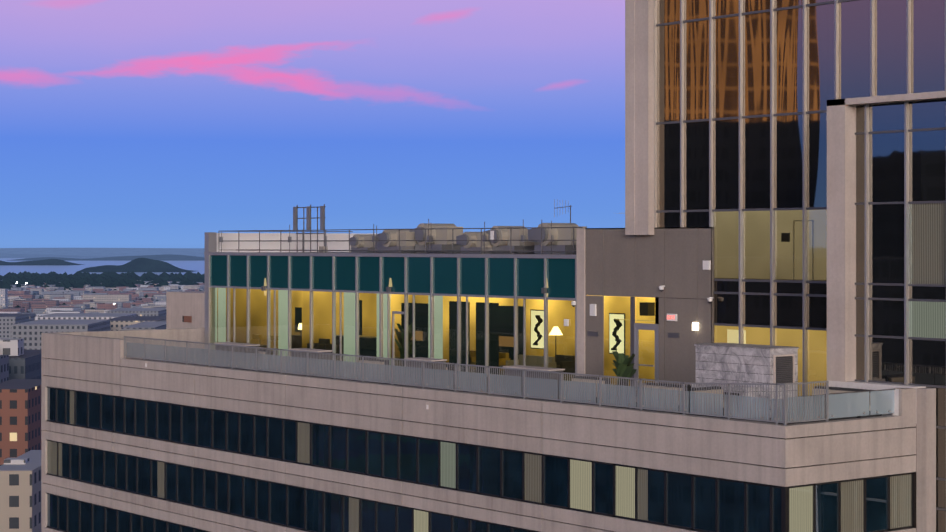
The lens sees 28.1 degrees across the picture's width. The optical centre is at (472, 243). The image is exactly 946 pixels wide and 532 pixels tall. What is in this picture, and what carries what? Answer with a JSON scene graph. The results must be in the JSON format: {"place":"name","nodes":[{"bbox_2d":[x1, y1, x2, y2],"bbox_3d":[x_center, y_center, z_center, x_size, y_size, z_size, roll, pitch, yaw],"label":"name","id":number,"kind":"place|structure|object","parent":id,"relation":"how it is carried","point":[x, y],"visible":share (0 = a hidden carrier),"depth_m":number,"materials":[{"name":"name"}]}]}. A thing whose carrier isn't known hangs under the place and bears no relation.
{"place":"outdoors","nodes":[
{"label":"outdoors","id":0,"kind":"place"},
{"bbox_2d":[0,339,40,379],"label":"building","id":1,"kind":"structure","parent":0,"point":[24,364],"depth_m":483.68,"materials":[{"name":"grey concrete"}]},
{"bbox_2d":[0,259,84,264],"bbox_3d":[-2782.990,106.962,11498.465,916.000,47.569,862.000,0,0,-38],"label":"island","id":2,"kind":"structure","parent":0,"point":[50,262],"depth_m":11341.27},
{"bbox_2d":[0,248,204,255],"bbox_3d":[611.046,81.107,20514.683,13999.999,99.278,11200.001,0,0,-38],"label":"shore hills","id":3,"kind":"structure","parent":0,"point":[121,251],"depth_m":19759.60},
{"bbox_2d":[0,258,204,275],"bbox_3d":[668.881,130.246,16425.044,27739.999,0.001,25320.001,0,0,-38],"label":"harbor water","id":4,"kind":"structure","parent":0,"point":[197,266],"depth_m":10282.04,"materials":[{"name":"blue liquid"}]},
{"bbox_2d":[0,253,204,257],"bbox_3d":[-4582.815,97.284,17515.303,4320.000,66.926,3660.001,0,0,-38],"label":"shore hills","id":5,"kind":"structure","parent":0,"point":[4,255],"depth_m":17146.07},
{"bbox_2d":[166,291,204,328],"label":"bulkhead","id":6,"kind":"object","parent":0,"point":[185,309],"depth_m":180.60,"materials":[{"name":"concrete"}]},
{"bbox_2d":[0,0,624,247],"label":"sky","id":7,"kind":"structure","parent":0,"point":[124,123],"materials":[{"name":"blue"}]},
{"label":"terrain","id":8,"kind":"structure","parent":0,"visible":0},
{"bbox_2d":[0,355,8,382],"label":"building","id":9,"kind":"structure","parent":8,"relation":"on","point":[4,368],"depth_m":462.50,"materials":[{"name":"grey"}]},
{"bbox_2d":[0,450,40,531],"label":"apartment building","id":10,"kind":"structure","parent":8,"relation":"on","point":[20,493],"depth_m":298.06,"materials":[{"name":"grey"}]},
{"bbox_2d":[0,379,40,465],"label":"brick building","id":11,"kind":"structure","parent":8,"relation":"on","point":[20,416],"depth_m":397.62,"materials":[{"name":"brown brick"}]},
{"bbox_2d":[0,308,165,349],"bbox_3d":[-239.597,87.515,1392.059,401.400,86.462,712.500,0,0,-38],"label":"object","id":12,"kind":"structure","parent":8,"relation":"on","point":[29,328],"depth_m":1223.40,"materials":[{"name":"grey concrete"}]},
{"bbox_2d":[0,280,204,316],"bbox_3d":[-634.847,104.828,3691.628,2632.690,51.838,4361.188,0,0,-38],"label":"city blocks","id":13,"kind":"structure","parent":8,"relation":"on","point":[85,299],"depth_m":3692.66,"materials":[{"name":"concrete"}]},
{"bbox_2d":[0,271,204,308],"bbox_3d":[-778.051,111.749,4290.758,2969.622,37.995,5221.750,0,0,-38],"label":"trees","id":14,"kind":"object","parent":8,"relation":"on","point":[108,279],"visible":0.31,"depth_m":5441.33,"materials":[{"name":"green plant"}]},
{"bbox_2d":[6,254,204,260],"bbox_3d":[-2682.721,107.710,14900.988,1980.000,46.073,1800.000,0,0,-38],"label":"hills","id":15,"kind":"structure","parent":8,"relation":"on","point":[167,257],"depth_m":14587.27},
{"bbox_2d":[80,258,194,271],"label":"island","id":16,"kind":"structure","parent":8,"relation":"on","point":[142,265],"depth_m":8643.58,"materials":[{"name":"green plant"}]},
{"bbox_2d":[41,328,915,531],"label":"building","id":17,"kind":"structure","parent":8,"relation":"on","point":[128,444],"depth_m":75.60,"materials":[{"name":"beige concrete"}]},
{"bbox_2d":[214,342,564,401],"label":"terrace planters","id":18,"kind":"object","parent":17,"relation":"on","point":[511,373],"visible":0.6,"depth_m":75.68,"materials":[{"name":"grey metal"}]},
{"bbox_2d":[204,252,576,380],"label":"penthouse","id":19,"kind":"object","parent":17,"relation":"on","point":[498,310],"visible":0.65,"depth_m":92.78,"materials":[{"name":"clear glass"}]},
{"bbox_2d":[205,232,355,251],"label":"roof parapet","id":20,"kind":"structure","parent":19,"relation":"on","point":[213,242],"depth_m":108.32,"materials":[{"name":"white concrete"}]},
{"bbox_2d":[293,204,325,251],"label":"metal rooftop frame","id":21,"kind":"object","parent":19,"relation":"on","point":[322,217],"visible":0.96,"depth_m":104.66,"materials":[{"name":"grey metal"}]},
{"bbox_2d":[220,219,553,253],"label":"roof whip antennas","id":22,"kind":"object","parent":19,"relation":"on","point":[484,237],"visible":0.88,"depth_m":87.72,"materials":[{"name":"grey metal"}]},
{"bbox_2d":[219,227,582,254],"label":"roof guard rail","id":23,"kind":"object","parent":19,"relation":"on","point":[399,240],"visible":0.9,"depth_m":92.55,"materials":[{"name":"grey metal"}]},
{"bbox_2d":[236,223,586,253],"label":"roof mechanical units","id":24,"kind":"object","parent":19,"relation":"on","point":[459,234],"visible":0.83,"depth_m":89.29},
{"bbox_2d":[554,199,570,222],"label":"antenna","id":25,"kind":"object","parent":24,"relation":"on","point":[562,207],"visible":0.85,"depth_m":86.24,"materials":[{"name":"metal"}]},
{"bbox_2d":[124,336,894,424],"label":"terrace fence","id":26,"kind":"object","parent":17,"relation":"on","point":[785,409],"visible":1,"depth_m":68.94,"materials":[{"name":"grey"}]},
{"bbox_2d":[260,349,881,423],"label":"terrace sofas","id":27,"kind":"object","parent":17,"relation":"on","point":[836,390],"visible":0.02,"depth_m":65.41,"materials":[{"name":"grey fabric"}]},
{"bbox_2d":[612,351,636,385],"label":"terrace plants","id":28,"kind":"object","parent":17,"relation":"on","point":[622,364],"visible":0.9,"depth_m":77.44,"materials":[{"name":"green plant"}]},
{"bbox_2d":[577,227,713,389],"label":"wall","id":29,"kind":"structure","parent":17,"relation":"on","point":[621,275],"depth_m":78.08,"materials":[{"name":"grey concrete"}]},
{"bbox_2d":[564,261,713,337],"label":"wall fixtures","id":30,"kind":"object","parent":29,"relation":"attached to","point":[706,266],"depth_m":76.57,"materials":[{"name":"white"}]},
{"bbox_2d":[667,314,676,320],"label":"exit sign","id":31,"kind":"object","parent":29,"relation":"attached to","point":[671,317],"visible":1,"depth_m":76.35,"materials":[{"name":"red plastic"}]},
{"bbox_2d":[690,343,798,417],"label":"marble outdoor fireplace","id":32,"kind":"object","parent":17,"relation":"on","point":[732,363],"visible":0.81,"depth_m":66.31,"materials":[{"name":"grey stone"}]},
{"bbox_2d":[617,0,945,395],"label":"glass tower","id":33,"kind":"structure","parent":8,"relation":"on","point":[726,119],"depth_m":73.38,"materials":[{"name":"black glass"}]},
{"bbox_2d":[827,91,945,531],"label":"glass bay","id":34,"kind":"object","parent":33,"relation":"attached to","point":[886,241],"visible":0.9,"depth_m":64.88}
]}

